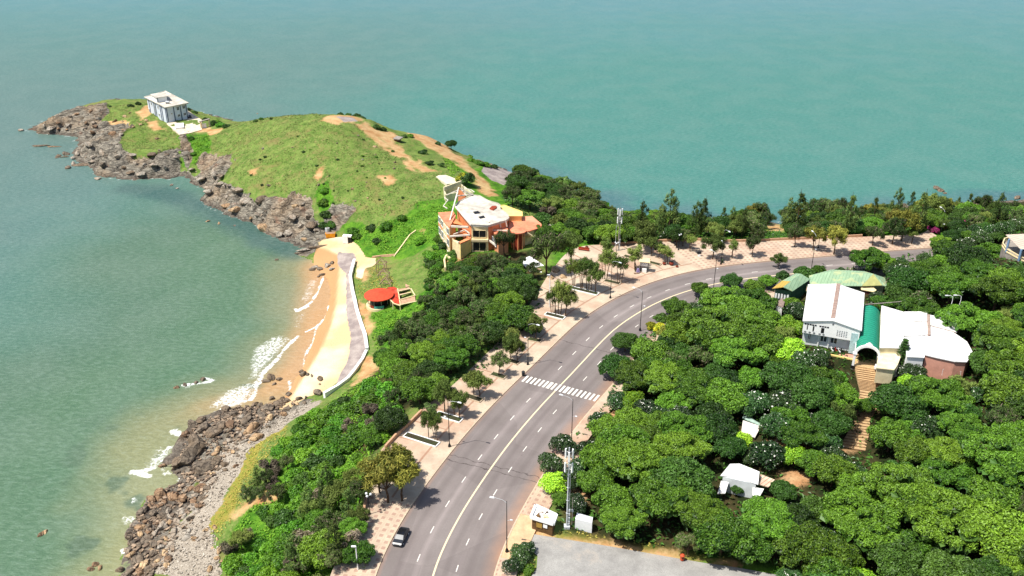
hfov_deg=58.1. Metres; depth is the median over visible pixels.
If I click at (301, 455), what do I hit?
shrub
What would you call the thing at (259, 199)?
boulder
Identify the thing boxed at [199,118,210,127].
gateway
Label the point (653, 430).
broadleaf tree
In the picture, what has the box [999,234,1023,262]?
viewing pavilion
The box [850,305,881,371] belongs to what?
vaulted passage
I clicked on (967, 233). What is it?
broadleaf tree
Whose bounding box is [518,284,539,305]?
broadleaf tree
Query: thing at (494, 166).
shrub
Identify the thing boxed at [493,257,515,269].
casuarina tree
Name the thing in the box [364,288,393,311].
round pavilion
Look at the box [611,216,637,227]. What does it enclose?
broadleaf tree
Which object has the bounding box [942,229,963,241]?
broadleaf tree
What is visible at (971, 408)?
broadleaf tree
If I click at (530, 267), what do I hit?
casuarina tree
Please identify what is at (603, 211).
broadleaf tree
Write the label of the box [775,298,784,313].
garden house
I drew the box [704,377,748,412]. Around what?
broadleaf tree
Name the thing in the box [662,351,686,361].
casuarina tree
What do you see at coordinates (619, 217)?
antenna mast
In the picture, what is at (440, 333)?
broadleaf tree
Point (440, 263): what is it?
shrub
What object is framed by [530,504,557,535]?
brown kiosk
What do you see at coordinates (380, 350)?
broadleaf tree
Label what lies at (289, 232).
boulder
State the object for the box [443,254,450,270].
retaining wall
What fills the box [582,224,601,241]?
broadleaf tree
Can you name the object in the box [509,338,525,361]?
casuarina tree
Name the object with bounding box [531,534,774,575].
gravel lot
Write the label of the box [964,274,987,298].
umbrella crowned tree
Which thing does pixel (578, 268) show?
young casuarina tree
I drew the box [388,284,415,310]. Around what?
beach deck
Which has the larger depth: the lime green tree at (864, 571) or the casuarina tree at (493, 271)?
the casuarina tree at (493, 271)
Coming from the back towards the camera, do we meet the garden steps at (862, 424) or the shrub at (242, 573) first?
the garden steps at (862, 424)
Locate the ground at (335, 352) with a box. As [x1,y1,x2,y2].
[27,98,1023,575]
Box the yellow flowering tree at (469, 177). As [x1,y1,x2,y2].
[455,172,474,184]
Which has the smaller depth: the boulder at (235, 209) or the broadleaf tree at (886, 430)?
the broadleaf tree at (886, 430)
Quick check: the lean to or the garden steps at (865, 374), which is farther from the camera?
the lean to
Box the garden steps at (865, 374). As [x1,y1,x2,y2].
[855,367,881,383]
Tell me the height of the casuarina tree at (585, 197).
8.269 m
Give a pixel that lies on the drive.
(529, 260)
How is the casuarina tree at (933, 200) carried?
on the ground at (335, 352)
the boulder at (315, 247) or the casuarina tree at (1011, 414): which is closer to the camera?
the casuarina tree at (1011, 414)
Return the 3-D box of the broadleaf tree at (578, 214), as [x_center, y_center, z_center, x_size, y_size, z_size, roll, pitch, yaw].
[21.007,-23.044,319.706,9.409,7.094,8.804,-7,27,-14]
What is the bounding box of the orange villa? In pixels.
[438,187,550,258]
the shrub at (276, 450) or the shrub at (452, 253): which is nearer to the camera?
the shrub at (276, 450)
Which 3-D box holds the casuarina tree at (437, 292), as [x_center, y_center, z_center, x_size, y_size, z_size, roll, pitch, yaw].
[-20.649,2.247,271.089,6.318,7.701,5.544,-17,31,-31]
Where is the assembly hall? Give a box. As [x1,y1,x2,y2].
[802,283,864,353]
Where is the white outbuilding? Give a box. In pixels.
[175,123,183,129]
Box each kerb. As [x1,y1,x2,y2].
[374,247,931,575]
[493,282,886,575]
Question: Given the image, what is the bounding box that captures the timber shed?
[741,415,759,438]
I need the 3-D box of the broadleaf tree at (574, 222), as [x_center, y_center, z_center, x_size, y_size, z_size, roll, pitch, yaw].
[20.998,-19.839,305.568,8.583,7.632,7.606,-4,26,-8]
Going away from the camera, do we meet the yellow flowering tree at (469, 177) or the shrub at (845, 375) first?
the shrub at (845, 375)
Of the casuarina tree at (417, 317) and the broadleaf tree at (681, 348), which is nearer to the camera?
the broadleaf tree at (681, 348)
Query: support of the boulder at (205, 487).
on the ground at (335, 352)
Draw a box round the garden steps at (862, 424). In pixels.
[847,417,869,435]
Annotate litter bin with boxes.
[680,553,684,560]
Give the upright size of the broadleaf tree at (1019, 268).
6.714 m
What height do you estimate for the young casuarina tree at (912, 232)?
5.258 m
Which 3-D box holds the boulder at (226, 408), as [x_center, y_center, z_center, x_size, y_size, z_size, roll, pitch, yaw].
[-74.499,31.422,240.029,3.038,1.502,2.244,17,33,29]
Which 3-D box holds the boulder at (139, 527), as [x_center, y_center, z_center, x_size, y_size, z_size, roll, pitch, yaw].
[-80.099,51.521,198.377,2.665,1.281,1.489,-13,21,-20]
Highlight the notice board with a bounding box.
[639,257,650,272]
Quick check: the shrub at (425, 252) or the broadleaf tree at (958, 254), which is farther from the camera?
the shrub at (425, 252)
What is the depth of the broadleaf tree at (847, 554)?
160.67 m
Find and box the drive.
[523,256,543,272]
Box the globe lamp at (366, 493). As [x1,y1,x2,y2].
[365,492,371,514]
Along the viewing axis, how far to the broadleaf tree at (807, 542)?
162.09 m
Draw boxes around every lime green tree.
[538,471,566,493]
[618,390,644,405]
[734,430,752,448]
[768,337,805,361]
[776,314,802,335]
[783,445,804,466]
[851,566,875,575]
[897,373,911,384]
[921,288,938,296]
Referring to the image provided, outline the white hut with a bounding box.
[342,234,352,243]
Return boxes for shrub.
[208,120,216,125]
[215,122,224,127]
[219,540,238,554]
[220,553,246,575]
[235,565,248,575]
[236,571,253,575]
[241,527,253,540]
[242,552,259,565]
[248,563,263,574]
[250,536,267,552]
[254,564,277,575]
[255,504,269,519]
[258,457,281,476]
[259,539,274,553]
[259,553,273,565]
[263,514,276,528]
[265,474,279,490]
[268,455,280,467]
[268,501,288,514]
[270,444,284,455]
[270,550,285,570]
[273,508,296,526]
[273,531,293,552]
[275,524,285,536]
[278,435,295,447]
[278,448,294,457]
[280,556,300,571]
[283,467,303,481]
[284,479,294,487]
[284,519,304,532]
[285,437,312,452]
[285,484,302,499]
[290,423,308,434]
[290,494,302,511]
[291,528,314,546]
[292,471,312,487]
[293,447,317,463]
[294,511,305,520]
[295,415,310,424]
[299,425,321,443]
[300,453,327,470]
[307,407,324,420]
[307,460,333,479]
[307,478,325,494]
[312,487,327,498]
[313,411,334,426]
[314,441,345,460]
[315,437,330,447]
[316,198,328,206]
[318,188,327,192]
[318,222,327,228]
[319,210,331,217]
[321,425,342,438]
[323,469,343,482]
[324,221,335,227]
[324,401,340,411]
[327,412,346,426]
[328,433,341,442]
[328,454,345,467]
[332,401,359,417]
[337,396,352,402]
[338,429,363,453]
[340,529,361,547]
[341,417,352,430]
[346,227,359,234]
[346,423,359,432]
[349,393,382,414]
[350,390,369,401]
[350,451,363,463]
[353,233,362,238]
[357,414,369,422]
[357,417,371,429]
[359,380,381,391]
[361,403,378,415]
[362,377,377,383]
[364,417,373,424]
[366,224,375,231]
[368,386,377,392]
[372,237,381,243]
[373,124,380,128]
[374,381,399,401]
[378,401,390,409]
[379,221,391,229]
[381,433,391,443]
[384,402,402,408]
[396,214,407,220]
[399,316,409,323]
[414,237,426,244]
[418,149,427,153]
[422,250,430,257]
[423,277,434,283]
[423,283,434,289]
[424,260,436,267]
[425,160,433,164]
[425,252,439,260]
[427,267,441,276]
[432,235,440,242]
[436,261,443,266]
[437,249,445,255]
[438,242,447,248]
[446,262,454,269]
[447,249,456,257]
[448,257,457,261]
[473,160,483,165]
[482,162,490,166]
[491,164,498,168]
[520,563,534,575]
[539,204,556,214]
[645,321,655,330]
[652,313,665,322]
[653,322,664,331]
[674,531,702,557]
[775,270,789,279]
[837,371,848,381]
[930,226,939,232]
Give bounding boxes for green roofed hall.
[809,270,886,292]
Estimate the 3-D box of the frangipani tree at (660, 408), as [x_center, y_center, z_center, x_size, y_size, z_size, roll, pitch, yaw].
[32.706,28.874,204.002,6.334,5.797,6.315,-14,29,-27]
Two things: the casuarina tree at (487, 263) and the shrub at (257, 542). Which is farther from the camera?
the casuarina tree at (487, 263)
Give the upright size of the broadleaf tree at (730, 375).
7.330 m
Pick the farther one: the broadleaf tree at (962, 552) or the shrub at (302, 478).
the shrub at (302, 478)
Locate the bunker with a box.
[393,136,402,141]
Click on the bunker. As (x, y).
(397, 138)
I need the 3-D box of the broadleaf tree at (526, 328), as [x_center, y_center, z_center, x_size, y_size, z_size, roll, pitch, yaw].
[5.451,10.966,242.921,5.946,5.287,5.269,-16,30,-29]
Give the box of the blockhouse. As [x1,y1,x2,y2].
[144,91,188,122]
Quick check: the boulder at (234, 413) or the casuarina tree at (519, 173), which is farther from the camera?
the casuarina tree at (519, 173)
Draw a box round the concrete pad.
[436,175,455,185]
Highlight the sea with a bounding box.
[0,0,1023,575]
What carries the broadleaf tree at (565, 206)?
on the ground at (335, 352)
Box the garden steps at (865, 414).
[854,410,875,418]
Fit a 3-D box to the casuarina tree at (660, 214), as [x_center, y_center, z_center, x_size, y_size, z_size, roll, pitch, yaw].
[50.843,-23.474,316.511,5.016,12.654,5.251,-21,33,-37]
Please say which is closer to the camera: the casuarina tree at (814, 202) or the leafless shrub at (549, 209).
the leafless shrub at (549, 209)
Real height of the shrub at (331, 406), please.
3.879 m
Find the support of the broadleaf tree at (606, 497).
on the ground at (335, 352)
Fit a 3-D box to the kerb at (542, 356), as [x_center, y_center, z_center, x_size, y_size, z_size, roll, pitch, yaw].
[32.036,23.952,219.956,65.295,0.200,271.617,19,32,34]
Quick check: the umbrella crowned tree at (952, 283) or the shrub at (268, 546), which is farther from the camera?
the umbrella crowned tree at (952, 283)
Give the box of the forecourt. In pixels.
[166,111,201,135]
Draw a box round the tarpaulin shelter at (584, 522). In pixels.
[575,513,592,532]
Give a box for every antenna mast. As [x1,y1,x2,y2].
[564,447,573,528]
[615,207,622,250]
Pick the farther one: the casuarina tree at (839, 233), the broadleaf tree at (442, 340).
the casuarina tree at (839, 233)
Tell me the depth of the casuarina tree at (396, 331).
251.60 m
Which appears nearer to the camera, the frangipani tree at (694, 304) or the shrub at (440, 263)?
the frangipani tree at (694, 304)
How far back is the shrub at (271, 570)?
176.14 m
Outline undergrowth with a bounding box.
[389,182,1023,569]
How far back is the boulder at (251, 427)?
228.57 m
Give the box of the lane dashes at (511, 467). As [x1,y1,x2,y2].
[456,285,742,571]
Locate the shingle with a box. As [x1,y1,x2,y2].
[154,401,314,575]
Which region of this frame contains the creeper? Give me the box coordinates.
[183,135,458,575]
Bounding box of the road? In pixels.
[376,248,933,575]
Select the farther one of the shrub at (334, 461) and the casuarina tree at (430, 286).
the casuarina tree at (430, 286)
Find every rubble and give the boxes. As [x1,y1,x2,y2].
[45,120,318,246]
[124,399,297,575]
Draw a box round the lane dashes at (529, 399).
[417,258,906,561]
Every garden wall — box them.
[372,254,393,257]
[394,230,415,256]
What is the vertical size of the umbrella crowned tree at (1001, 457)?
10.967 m
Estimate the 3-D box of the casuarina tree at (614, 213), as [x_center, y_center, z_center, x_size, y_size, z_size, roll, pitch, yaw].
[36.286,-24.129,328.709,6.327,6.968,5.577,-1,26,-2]
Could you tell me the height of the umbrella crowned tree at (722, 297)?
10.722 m
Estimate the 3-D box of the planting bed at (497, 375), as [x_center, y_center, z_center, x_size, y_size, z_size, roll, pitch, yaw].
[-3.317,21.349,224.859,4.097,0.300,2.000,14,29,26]
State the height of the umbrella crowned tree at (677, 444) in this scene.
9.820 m
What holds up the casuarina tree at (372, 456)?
on the ground at (335, 352)
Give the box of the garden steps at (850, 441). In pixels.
[842,433,868,450]
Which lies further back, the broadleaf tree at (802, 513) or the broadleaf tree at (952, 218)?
the broadleaf tree at (952, 218)
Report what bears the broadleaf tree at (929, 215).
on the ground at (335, 352)
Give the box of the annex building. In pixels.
[874,306,971,383]
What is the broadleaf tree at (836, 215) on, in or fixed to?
on the ground at (335, 352)
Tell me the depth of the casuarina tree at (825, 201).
357.03 m
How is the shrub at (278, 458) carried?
on the ground at (335, 352)
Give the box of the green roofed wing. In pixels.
[772,273,809,300]
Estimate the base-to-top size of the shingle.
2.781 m
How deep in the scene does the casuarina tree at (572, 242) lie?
277.51 m
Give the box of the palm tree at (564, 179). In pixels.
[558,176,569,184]
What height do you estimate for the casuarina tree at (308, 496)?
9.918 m
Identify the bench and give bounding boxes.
[578,246,589,250]
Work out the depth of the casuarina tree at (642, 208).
302.48 m
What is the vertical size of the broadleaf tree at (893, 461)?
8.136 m
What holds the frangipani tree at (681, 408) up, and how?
on the ground at (335, 352)
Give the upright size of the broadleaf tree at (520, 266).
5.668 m
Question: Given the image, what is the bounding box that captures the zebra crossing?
[522,376,599,400]
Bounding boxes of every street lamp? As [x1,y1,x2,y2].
[444,401,461,446]
[489,496,512,552]
[559,394,576,438]
[608,261,620,298]
[632,287,642,330]
[720,229,729,264]
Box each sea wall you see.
[323,350,367,397]
[349,259,368,349]
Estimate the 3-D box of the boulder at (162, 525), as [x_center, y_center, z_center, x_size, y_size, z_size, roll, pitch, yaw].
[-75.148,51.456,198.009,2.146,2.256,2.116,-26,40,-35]
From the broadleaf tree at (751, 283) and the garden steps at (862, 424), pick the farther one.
the broadleaf tree at (751, 283)
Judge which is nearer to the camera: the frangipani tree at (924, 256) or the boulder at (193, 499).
the boulder at (193, 499)
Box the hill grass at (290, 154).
[105,103,440,221]
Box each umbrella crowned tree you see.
[407,340,432,362]
[433,347,469,373]
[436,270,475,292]
[486,312,513,326]
[516,189,545,208]
[599,505,649,539]
[601,437,663,483]
[613,359,649,391]
[627,475,692,521]
[643,360,683,394]
[652,431,713,460]
[657,410,715,441]
[672,369,718,410]
[672,490,730,529]
[680,305,750,349]
[698,285,751,308]
[708,335,768,370]
[725,298,780,326]
[732,287,777,309]
[740,495,798,539]
[759,350,784,364]
[778,419,828,448]
[819,486,903,551]
[849,247,889,271]
[861,461,941,522]
[868,295,894,309]
[871,251,895,270]
[893,295,940,315]
[903,374,975,414]
[906,483,987,552]
[908,258,954,278]
[920,457,978,489]
[922,436,977,466]
[925,272,978,305]
[929,235,951,241]
[930,239,957,255]
[934,301,1003,343]
[936,411,989,434]
[959,431,1023,487]
[960,258,994,277]
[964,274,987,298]
[969,275,1023,310]
[971,322,1022,352]
[972,242,1001,258]
[982,370,1004,378]
[989,316,1023,331]
[1010,307,1023,326]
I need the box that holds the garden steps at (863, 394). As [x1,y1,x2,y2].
[859,390,876,409]
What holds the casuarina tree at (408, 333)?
on the ground at (335, 352)
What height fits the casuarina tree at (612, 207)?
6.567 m
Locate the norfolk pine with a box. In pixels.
[897,337,909,367]
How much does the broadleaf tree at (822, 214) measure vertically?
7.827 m
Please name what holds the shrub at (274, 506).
on the ground at (335, 352)
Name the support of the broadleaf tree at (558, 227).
on the ground at (335, 352)
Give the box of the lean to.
[861,288,875,294]
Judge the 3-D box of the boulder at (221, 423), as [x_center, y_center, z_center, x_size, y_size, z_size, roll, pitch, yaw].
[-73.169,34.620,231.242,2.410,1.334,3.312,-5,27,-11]
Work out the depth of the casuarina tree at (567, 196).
343.23 m
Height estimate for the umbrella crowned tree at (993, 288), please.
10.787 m
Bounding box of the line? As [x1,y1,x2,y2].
[432,267,864,575]
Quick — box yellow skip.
[325,232,334,237]
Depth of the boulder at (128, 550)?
192.14 m
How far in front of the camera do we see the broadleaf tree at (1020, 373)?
195.96 m
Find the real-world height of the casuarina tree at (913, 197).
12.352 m
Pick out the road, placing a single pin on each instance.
(479, 553)
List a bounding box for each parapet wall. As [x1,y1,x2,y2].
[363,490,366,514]
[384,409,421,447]
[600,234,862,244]
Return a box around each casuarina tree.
[227,528,254,549]
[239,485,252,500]
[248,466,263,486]
[251,486,265,499]
[257,468,274,485]
[265,483,286,501]
[279,454,294,469]
[283,530,301,571]
[291,547,311,573]
[296,485,317,517]
[299,497,320,512]
[310,510,341,531]
[315,465,336,497]
[317,496,336,512]
[317,547,343,567]
[323,478,350,509]
[323,520,344,557]
[339,487,359,520]
[342,467,363,484]
[346,505,369,521]
[348,480,370,503]
[356,457,369,470]
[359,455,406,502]
[361,452,384,492]
[368,452,380,460]
[376,329,398,347]
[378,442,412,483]
[382,387,401,402]
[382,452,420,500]
[390,321,411,340]
[394,319,413,335]
[405,336,433,348]
[407,368,433,380]
[408,309,426,323]
[408,319,427,335]
[416,294,433,309]
[418,324,445,337]
[420,408,435,437]
[423,402,438,416]
[427,412,442,439]
[428,283,438,290]
[431,377,451,411]
[432,285,450,296]
[437,303,462,321]
[437,318,454,330]
[445,388,462,414]
[447,285,477,306]
[450,265,466,273]
[450,389,468,417]
[453,309,476,326]
[454,272,474,304]
[458,323,488,340]
[461,280,482,301]
[461,369,481,394]
[466,270,484,293]
[466,371,492,396]
[468,299,488,316]
[474,254,490,265]
[474,317,485,324]
[477,273,498,303]
[479,258,497,270]
[485,265,502,277]
[488,251,501,261]
[489,350,510,374]
[493,230,515,256]
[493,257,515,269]
[501,185,521,204]
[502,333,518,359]
[504,170,528,179]
[504,327,520,338]
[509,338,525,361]
[517,256,526,264]
[523,169,537,176]
[526,261,540,274]
[527,313,547,338]
[529,230,565,274]
[530,182,545,190]
[541,195,563,214]
[544,289,556,312]
[545,178,559,183]
[549,212,570,224]
[550,278,572,314]
[556,284,578,315]
[557,187,572,196]
[560,231,582,263]
[562,183,573,192]
[562,193,577,200]
[563,258,580,286]
[570,181,586,190]
[570,188,589,199]
[572,200,598,213]
[575,256,587,289]
[577,258,600,290]
[580,194,592,200]
[583,209,597,215]
[585,188,601,199]
[586,265,605,292]
[587,198,608,208]
[597,247,617,278]
[600,236,613,251]
[606,205,616,210]
[607,210,619,216]
[611,255,629,282]
[614,212,632,218]
[626,244,642,270]
[633,219,656,246]
[633,227,649,245]
[636,201,650,221]
[644,236,658,255]
[654,189,681,231]
[654,240,664,254]
[655,212,667,238]
[656,204,666,226]
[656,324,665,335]
[657,243,674,263]
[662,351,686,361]
[680,228,690,245]
[686,200,705,236]
[686,233,697,251]
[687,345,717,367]
[696,207,706,236]
[698,198,712,219]
[701,233,726,258]
[705,221,725,236]
[709,223,723,234]
[721,206,727,215]
[726,220,742,237]
[728,238,738,257]
[729,205,736,231]
[729,213,741,221]
[737,208,750,237]
[742,217,761,235]
[745,235,761,255]
[746,203,760,211]
[746,211,760,218]
[749,226,766,237]
[755,201,770,215]
[760,209,776,224]
[769,252,788,265]
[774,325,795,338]
[777,206,791,216]
[780,198,798,235]
[787,222,805,246]
[789,190,808,227]
[803,198,822,212]
[804,225,828,249]
[806,215,826,225]
[806,221,825,230]
[811,205,823,211]
[819,197,830,208]
[825,198,844,209]
[825,205,839,212]
[827,224,848,254]
[828,219,843,228]
[828,398,856,419]
[836,197,850,207]
[841,195,860,233]
[841,210,860,219]
[858,205,866,214]
[863,204,879,209]
[864,225,885,245]
[867,197,878,213]
[878,202,887,210]
[879,213,888,220]
[882,216,906,243]
[885,208,904,219]
[889,188,904,209]
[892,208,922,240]
[907,191,915,207]
[908,229,918,243]
[909,289,937,305]
[911,189,929,233]
[922,192,947,210]
[937,218,951,229]
[939,197,952,214]
[948,373,978,395]
[967,193,973,202]
[968,213,982,225]
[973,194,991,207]
[979,211,996,217]
[986,201,995,209]
[986,403,1023,424]
[987,192,1008,224]
[998,306,1013,318]
[1007,200,1019,205]
[1007,208,1023,219]
[1012,490,1023,512]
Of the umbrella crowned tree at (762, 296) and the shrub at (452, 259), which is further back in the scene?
the shrub at (452, 259)
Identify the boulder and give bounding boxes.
[46,126,55,129]
[71,163,87,165]
[84,142,91,146]
[86,566,94,570]
[92,562,99,566]
[108,131,116,135]
[115,566,123,572]
[120,568,134,575]
[123,547,130,552]
[124,531,132,540]
[125,551,135,557]
[129,520,138,527]
[131,554,143,564]
[133,524,145,529]
[135,567,143,575]
[136,171,144,175]
[136,505,147,515]
[136,516,145,520]
[138,560,148,569]
[140,534,151,544]
[143,524,151,530]
[146,495,155,501]
[147,152,156,155]
[148,569,154,575]
[149,509,156,516]
[149,540,156,545]
[149,550,157,556]
[151,529,157,536]
[154,487,165,501]
[157,514,165,519]
[157,520,167,529]
[162,548,167,555]
[164,556,172,561]
[165,507,171,513]
[166,491,178,500]
[170,527,176,537]
[172,456,181,468]
[173,518,179,524]
[175,507,186,514]
[177,494,187,502]
[179,441,205,465]
[180,430,189,436]
[181,533,190,540]
[186,515,194,520]
[188,419,197,427]
[188,433,204,443]
[190,497,196,503]
[192,459,219,475]
[192,483,205,492]
[192,508,200,513]
[194,503,202,507]
[195,416,205,422]
[196,177,205,181]
[197,421,209,432]
[197,495,205,501]
[203,189,211,193]
[203,485,209,489]
[205,426,222,437]
[207,565,212,572]
[210,169,216,176]
[211,455,220,465]
[214,181,223,185]
[214,446,220,451]
[216,420,225,428]
[220,461,227,466]
[221,203,229,208]
[221,405,230,411]
[226,420,233,428]
[228,206,239,212]
[229,411,237,416]
[231,187,242,193]
[239,197,249,204]
[240,415,251,425]
[243,422,258,434]
[249,433,263,440]
[255,195,266,203]
[257,223,266,231]
[258,411,265,417]
[261,403,273,410]
[265,414,272,420]
[267,373,274,379]
[273,399,283,406]
[276,231,282,236]
[283,229,293,234]
[283,398,290,402]
[288,214,295,220]
[296,248,312,250]
[305,221,316,227]
[308,245,325,248]
[313,389,321,394]
[551,266,559,272]
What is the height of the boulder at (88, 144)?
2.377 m
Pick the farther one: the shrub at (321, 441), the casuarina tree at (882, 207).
the casuarina tree at (882, 207)
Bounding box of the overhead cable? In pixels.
[864,298,931,304]
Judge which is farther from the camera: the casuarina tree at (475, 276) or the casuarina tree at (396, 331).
the casuarina tree at (475, 276)
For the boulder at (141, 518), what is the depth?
201.23 m
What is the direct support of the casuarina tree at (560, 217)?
on the ground at (335, 352)
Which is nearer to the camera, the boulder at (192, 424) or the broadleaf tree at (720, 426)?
the broadleaf tree at (720, 426)
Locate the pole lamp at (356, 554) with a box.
[351,545,358,569]
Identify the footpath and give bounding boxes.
[495,558,518,575]
[521,444,578,515]
[572,289,806,444]
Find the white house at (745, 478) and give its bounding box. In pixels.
[718,464,774,498]
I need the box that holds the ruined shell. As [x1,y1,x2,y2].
[443,181,473,201]
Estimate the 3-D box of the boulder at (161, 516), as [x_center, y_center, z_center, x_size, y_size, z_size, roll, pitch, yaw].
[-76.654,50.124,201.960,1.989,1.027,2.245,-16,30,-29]
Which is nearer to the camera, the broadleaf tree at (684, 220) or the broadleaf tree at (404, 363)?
the broadleaf tree at (404, 363)
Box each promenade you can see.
[330,493,411,575]
[371,243,698,501]
[662,230,935,268]
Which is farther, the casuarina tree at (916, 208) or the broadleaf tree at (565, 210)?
the broadleaf tree at (565, 210)
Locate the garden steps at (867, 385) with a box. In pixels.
[857,380,881,390]
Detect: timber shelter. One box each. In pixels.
[375,258,386,272]
[377,268,389,278]
[379,276,392,287]
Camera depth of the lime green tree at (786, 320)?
227.16 m
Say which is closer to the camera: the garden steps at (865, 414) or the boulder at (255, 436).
the garden steps at (865, 414)
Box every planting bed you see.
[403,431,440,446]
[437,411,463,422]
[468,393,483,402]
[489,371,507,379]
[501,357,520,364]
[527,336,542,342]
[544,312,565,319]
[572,286,599,295]
[603,279,620,284]
[622,254,661,265]
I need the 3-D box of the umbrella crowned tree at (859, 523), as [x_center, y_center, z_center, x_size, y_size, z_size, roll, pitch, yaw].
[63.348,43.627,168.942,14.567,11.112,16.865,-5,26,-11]
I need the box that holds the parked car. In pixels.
[392,527,409,546]
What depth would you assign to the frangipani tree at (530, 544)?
168.81 m
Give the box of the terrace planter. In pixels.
[831,354,857,360]
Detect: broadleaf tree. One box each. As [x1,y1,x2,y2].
[275,570,299,575]
[296,528,347,570]
[302,508,333,531]
[338,517,367,534]
[341,539,375,564]
[356,422,386,445]
[372,406,408,431]
[373,348,391,362]
[375,351,398,366]
[379,357,407,378]
[389,338,413,358]
[391,359,418,378]
[392,366,414,387]
[399,375,435,403]
[412,359,447,375]
[422,310,447,325]
[426,328,450,341]
[427,344,445,360]
[428,372,450,389]
[429,295,457,310]
[433,337,448,346]
[444,333,480,355]
[445,140,456,146]
[446,325,466,335]
[448,306,477,324]
[451,261,466,267]
[459,266,484,274]
[463,256,478,266]
[477,320,507,344]
[482,277,501,292]
[483,301,509,318]
[487,297,493,303]
[493,290,524,304]
[495,267,524,277]
[496,274,526,292]
[502,303,537,329]
[503,263,526,273]
[506,174,528,186]
[512,164,530,172]
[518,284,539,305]
[520,274,538,285]
[523,323,542,334]
[524,182,535,190]
[528,176,547,183]
[533,212,554,223]
[534,175,552,179]
[534,223,554,235]
[540,183,558,191]
[544,191,562,197]
[545,193,559,198]
[548,182,562,188]
[551,222,566,234]
[551,491,566,507]
[554,176,571,184]
[556,204,571,213]
[557,208,578,213]
[560,198,578,207]
[561,228,579,235]
[563,210,583,218]
[563,216,587,231]
[575,468,613,494]
[578,437,620,478]
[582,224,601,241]
[587,218,604,223]
[587,222,595,236]
[587,413,630,439]
[591,483,633,514]
[594,224,624,240]
[595,208,613,216]
[596,220,613,224]
[597,215,613,221]
[597,352,630,377]
[597,423,650,449]
[610,332,638,350]
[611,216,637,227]
[613,404,649,425]
[614,228,634,242]
[630,209,645,214]
[630,337,672,359]
[633,354,663,368]
[637,423,662,442]
[640,456,716,498]
[645,410,678,426]
[648,209,658,214]
[654,390,695,410]
[657,336,681,350]
[658,357,691,371]
[661,296,690,314]
[661,320,694,345]
[664,224,686,241]
[664,312,688,322]
[667,212,691,219]
[669,228,683,246]
[672,342,695,361]
[675,217,696,229]
[686,367,705,373]
[691,282,711,293]
[692,507,756,559]
[695,401,733,420]
[703,362,726,378]
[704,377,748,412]
[704,413,737,442]
[707,216,731,228]
[713,436,747,461]
[719,369,741,383]
[720,272,742,286]
[730,485,743,493]
[732,322,785,355]
[735,209,744,215]
[737,365,766,390]
[743,279,764,289]
[743,535,774,563]
[757,274,778,287]
[759,359,812,390]
[769,480,797,500]
[770,402,811,421]
[771,520,833,567]
[783,223,799,235]
[783,297,803,306]
[787,502,821,529]
[788,375,836,412]
[793,266,815,277]
[794,449,826,476]
[800,494,828,523]
[800,559,831,575]
[801,556,863,575]
[806,210,819,215]
[807,212,828,218]
[807,571,837,575]
[808,365,844,386]
[811,453,858,486]
[812,265,826,272]
[812,407,853,435]
[814,220,835,235]
[816,534,865,568]
[825,211,851,220]
[829,382,859,410]
[830,208,847,212]
[838,471,884,500]
[848,219,866,234]
[856,398,875,412]
[861,213,884,221]
[862,216,885,235]
[864,208,886,220]
[866,416,913,451]
[866,536,924,575]
[868,381,932,422]
[879,410,901,418]
[882,260,908,273]
[884,282,914,300]
[884,459,921,479]
[885,266,933,291]
[893,435,930,465]
[895,418,925,438]
[897,528,936,559]
[917,210,935,224]
[918,549,974,575]
[928,208,941,215]
[928,216,947,227]
[929,254,950,264]
[930,264,967,290]
[930,538,967,556]
[933,483,954,513]
[936,210,947,216]
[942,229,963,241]
[943,400,981,417]
[944,242,994,267]
[947,219,967,228]
[948,212,964,218]
[948,217,960,219]
[949,422,986,451]
[952,206,980,214]
[955,201,984,211]
[961,229,973,239]
[962,212,978,219]
[963,563,1001,575]
[964,497,1023,555]
[965,213,986,225]
[966,474,1023,512]
[968,349,991,374]
[973,554,1013,575]
[978,222,989,229]
[978,372,1023,410]
[979,548,1023,575]
[983,348,1023,374]
[985,218,1000,224]
[987,265,1023,281]
[987,416,1023,442]
[990,231,1005,241]
[992,208,1010,219]
[1004,390,1023,416]
[1007,337,1023,358]
[1008,206,1023,220]
[1010,265,1023,278]
[1012,370,1023,377]
[1013,302,1023,308]
[1014,281,1023,298]
[1014,543,1023,563]
[1014,570,1023,575]
[1019,330,1023,340]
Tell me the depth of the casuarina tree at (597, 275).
262.57 m
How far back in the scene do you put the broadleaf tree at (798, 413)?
197.30 m
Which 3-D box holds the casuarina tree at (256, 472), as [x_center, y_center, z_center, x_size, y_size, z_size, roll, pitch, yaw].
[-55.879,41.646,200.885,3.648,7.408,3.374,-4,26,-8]
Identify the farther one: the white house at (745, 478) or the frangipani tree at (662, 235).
the frangipani tree at (662, 235)
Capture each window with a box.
[473,230,485,237]
[473,242,485,250]
[820,336,826,341]
[830,337,837,343]
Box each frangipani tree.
[501,556,523,572]
[510,543,530,564]
[521,541,535,553]
[537,451,563,472]
[548,433,575,451]
[558,468,579,491]
[565,493,586,512]
[570,458,589,471]
[572,440,594,455]
[587,412,604,421]
[607,390,626,409]
[633,399,656,413]
[646,405,668,413]
[659,230,671,238]
[668,404,695,418]
[690,302,702,307]
[740,390,772,417]
[740,450,756,465]
[749,440,787,470]
[758,411,790,441]
[766,389,805,409]
[775,567,801,575]
[783,302,804,318]
[789,349,816,366]
[808,348,830,366]
[808,411,817,423]
[810,432,843,451]
[815,444,849,460]
[822,526,836,534]
[849,461,865,471]
[867,291,884,301]
[885,264,908,277]
[892,257,908,261]
[896,363,927,377]
[910,414,946,439]
[916,253,931,260]
[957,237,980,245]
[965,382,987,402]
[966,224,981,231]
[970,229,993,243]
[984,224,1001,232]
[985,406,1002,421]
[992,221,1015,233]
[1007,218,1023,230]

